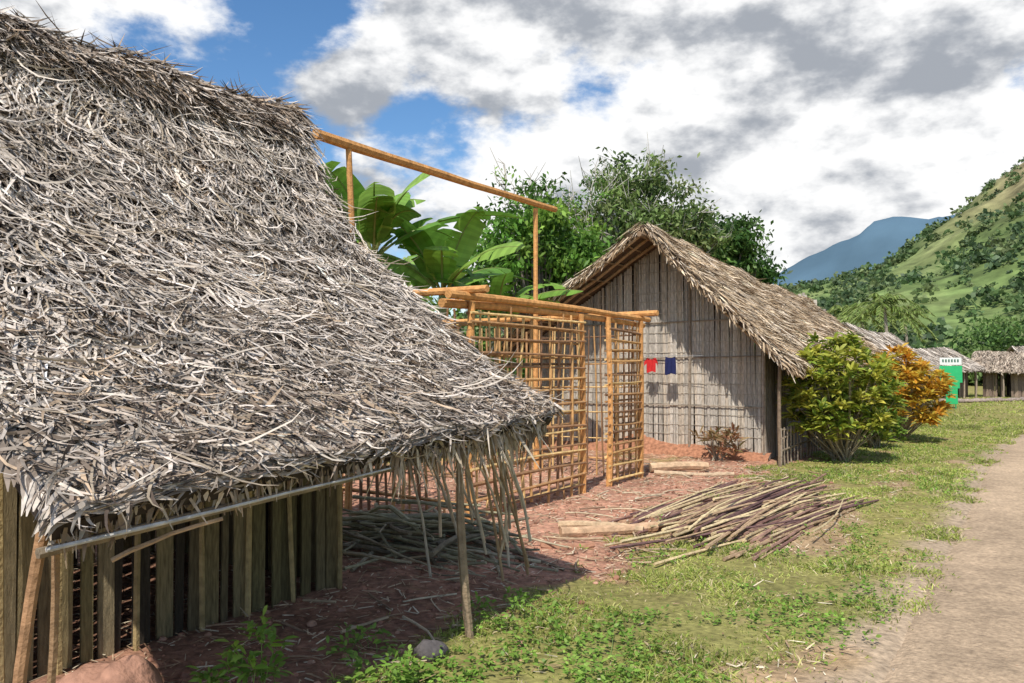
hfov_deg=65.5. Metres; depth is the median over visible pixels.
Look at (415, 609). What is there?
straw litter
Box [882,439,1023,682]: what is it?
dirt road
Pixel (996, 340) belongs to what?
distant trees
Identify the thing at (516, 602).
weed plant
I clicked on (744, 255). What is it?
broadleaf tree
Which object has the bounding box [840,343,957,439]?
croton shrub
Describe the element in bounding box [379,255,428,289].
banana plant
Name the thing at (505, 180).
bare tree
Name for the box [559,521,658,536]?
log
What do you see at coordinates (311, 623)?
earth clods
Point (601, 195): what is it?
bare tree
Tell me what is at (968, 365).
thatched hut
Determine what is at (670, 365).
navy shorts
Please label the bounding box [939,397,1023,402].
stone border
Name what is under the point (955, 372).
information sign
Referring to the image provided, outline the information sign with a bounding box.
[939,358,962,408]
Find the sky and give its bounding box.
[0,0,1023,317]
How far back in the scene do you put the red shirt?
15.57 m
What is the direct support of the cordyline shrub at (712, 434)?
on the ground at (857, 668)
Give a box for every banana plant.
[319,161,522,264]
[337,199,425,224]
[363,206,531,460]
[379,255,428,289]
[416,268,582,454]
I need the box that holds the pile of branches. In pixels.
[342,495,567,576]
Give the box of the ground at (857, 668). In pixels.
[27,384,1023,682]
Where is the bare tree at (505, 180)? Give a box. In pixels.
[477,148,606,377]
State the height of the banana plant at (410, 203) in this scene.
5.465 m
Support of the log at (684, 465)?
on the ground at (857, 668)
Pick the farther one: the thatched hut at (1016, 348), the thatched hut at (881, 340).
the thatched hut at (1016, 348)
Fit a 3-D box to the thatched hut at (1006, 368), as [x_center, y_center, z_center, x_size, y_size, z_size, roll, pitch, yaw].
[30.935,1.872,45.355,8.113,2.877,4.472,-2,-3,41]
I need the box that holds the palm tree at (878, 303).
[846,292,926,342]
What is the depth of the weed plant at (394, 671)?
4.25 m
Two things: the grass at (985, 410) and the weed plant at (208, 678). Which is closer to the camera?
the weed plant at (208, 678)
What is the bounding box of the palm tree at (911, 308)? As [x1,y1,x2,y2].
[871,304,937,342]
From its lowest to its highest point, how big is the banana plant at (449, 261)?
4.740 m
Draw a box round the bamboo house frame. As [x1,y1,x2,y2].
[312,129,658,523]
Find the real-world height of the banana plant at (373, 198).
5.261 m
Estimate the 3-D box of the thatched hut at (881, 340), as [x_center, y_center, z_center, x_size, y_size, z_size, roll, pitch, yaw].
[14.676,1.159,32.880,4.890,3.478,10.211,-1,-2,34]
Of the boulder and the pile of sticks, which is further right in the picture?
the pile of sticks
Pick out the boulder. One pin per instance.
(136, 668)
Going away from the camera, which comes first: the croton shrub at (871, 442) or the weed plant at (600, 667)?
the weed plant at (600, 667)
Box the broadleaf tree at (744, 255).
[687,209,792,350]
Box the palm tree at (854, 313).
[835,303,901,333]
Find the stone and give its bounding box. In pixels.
[414,639,449,661]
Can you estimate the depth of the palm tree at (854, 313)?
60.01 m
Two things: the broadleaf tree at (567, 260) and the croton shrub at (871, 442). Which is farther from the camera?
the broadleaf tree at (567, 260)
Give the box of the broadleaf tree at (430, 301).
[403,257,457,319]
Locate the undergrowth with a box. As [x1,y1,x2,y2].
[452,313,532,383]
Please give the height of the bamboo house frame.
4.596 m
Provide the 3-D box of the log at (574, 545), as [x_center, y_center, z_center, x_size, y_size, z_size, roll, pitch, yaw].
[0.513,1.896,7.356,0.510,0.100,0.081,0,-2,-2]
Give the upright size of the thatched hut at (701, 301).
4.583 m
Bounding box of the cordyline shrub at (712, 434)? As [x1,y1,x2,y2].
[689,422,751,460]
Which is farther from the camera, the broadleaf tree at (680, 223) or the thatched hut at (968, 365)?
the thatched hut at (968, 365)
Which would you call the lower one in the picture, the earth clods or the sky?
the earth clods
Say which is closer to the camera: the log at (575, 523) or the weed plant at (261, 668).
the weed plant at (261, 668)
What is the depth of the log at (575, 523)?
8.09 m
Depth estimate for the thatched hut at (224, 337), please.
4.69 m
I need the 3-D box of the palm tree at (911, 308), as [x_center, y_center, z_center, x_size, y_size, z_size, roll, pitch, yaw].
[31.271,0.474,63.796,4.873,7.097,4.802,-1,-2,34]
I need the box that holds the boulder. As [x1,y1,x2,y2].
[56,654,162,682]
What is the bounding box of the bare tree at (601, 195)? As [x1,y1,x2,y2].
[550,157,630,254]
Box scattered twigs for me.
[206,463,827,682]
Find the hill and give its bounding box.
[457,162,1023,348]
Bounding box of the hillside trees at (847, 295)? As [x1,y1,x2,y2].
[453,158,1023,348]
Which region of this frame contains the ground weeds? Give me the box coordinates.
[327,434,992,682]
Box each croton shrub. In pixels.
[776,329,910,461]
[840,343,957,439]
[855,406,910,447]
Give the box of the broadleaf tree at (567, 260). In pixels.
[431,171,623,375]
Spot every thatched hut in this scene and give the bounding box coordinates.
[0,1,566,682]
[488,221,883,466]
[842,322,939,413]
[913,347,987,398]
[971,350,1023,397]
[1007,346,1023,352]
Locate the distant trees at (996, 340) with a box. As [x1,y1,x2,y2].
[491,311,1023,385]
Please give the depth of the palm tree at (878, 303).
55.75 m
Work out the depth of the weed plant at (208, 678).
3.90 m
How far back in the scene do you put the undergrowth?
21.01 m
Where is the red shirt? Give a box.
[644,358,657,372]
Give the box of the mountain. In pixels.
[773,215,955,284]
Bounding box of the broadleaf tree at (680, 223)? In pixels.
[562,134,741,260]
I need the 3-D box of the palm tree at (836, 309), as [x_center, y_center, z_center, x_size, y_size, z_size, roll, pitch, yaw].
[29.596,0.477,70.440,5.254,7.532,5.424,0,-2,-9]
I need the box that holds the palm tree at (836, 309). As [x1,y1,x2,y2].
[827,305,883,330]
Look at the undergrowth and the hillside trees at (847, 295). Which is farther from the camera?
the hillside trees at (847, 295)
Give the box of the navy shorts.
[665,357,675,374]
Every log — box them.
[540,542,594,549]
[558,520,643,532]
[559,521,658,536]
[648,461,708,471]
[654,470,733,476]
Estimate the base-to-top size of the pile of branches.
0.523 m
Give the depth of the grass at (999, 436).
6.61 m
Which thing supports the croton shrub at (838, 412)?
on the ground at (857, 668)
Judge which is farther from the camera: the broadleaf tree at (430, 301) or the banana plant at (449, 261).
the broadleaf tree at (430, 301)
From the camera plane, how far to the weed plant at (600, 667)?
4.56 m
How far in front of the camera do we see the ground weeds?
5.18 m
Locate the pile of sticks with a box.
[604,473,878,565]
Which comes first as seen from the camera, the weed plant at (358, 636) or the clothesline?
the weed plant at (358, 636)
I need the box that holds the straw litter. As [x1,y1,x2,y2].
[29,450,972,682]
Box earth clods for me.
[72,460,840,682]
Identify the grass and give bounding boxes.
[327,417,1023,682]
[912,393,1023,434]
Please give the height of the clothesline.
0.030 m
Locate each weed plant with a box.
[185,648,241,682]
[214,605,297,682]
[317,622,406,657]
[340,644,435,682]
[457,586,561,633]
[498,617,663,682]
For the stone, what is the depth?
4.61 m
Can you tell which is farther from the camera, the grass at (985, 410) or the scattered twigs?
the grass at (985, 410)
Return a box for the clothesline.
[596,355,703,355]
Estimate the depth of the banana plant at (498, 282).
15.24 m
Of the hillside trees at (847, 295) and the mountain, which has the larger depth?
the mountain

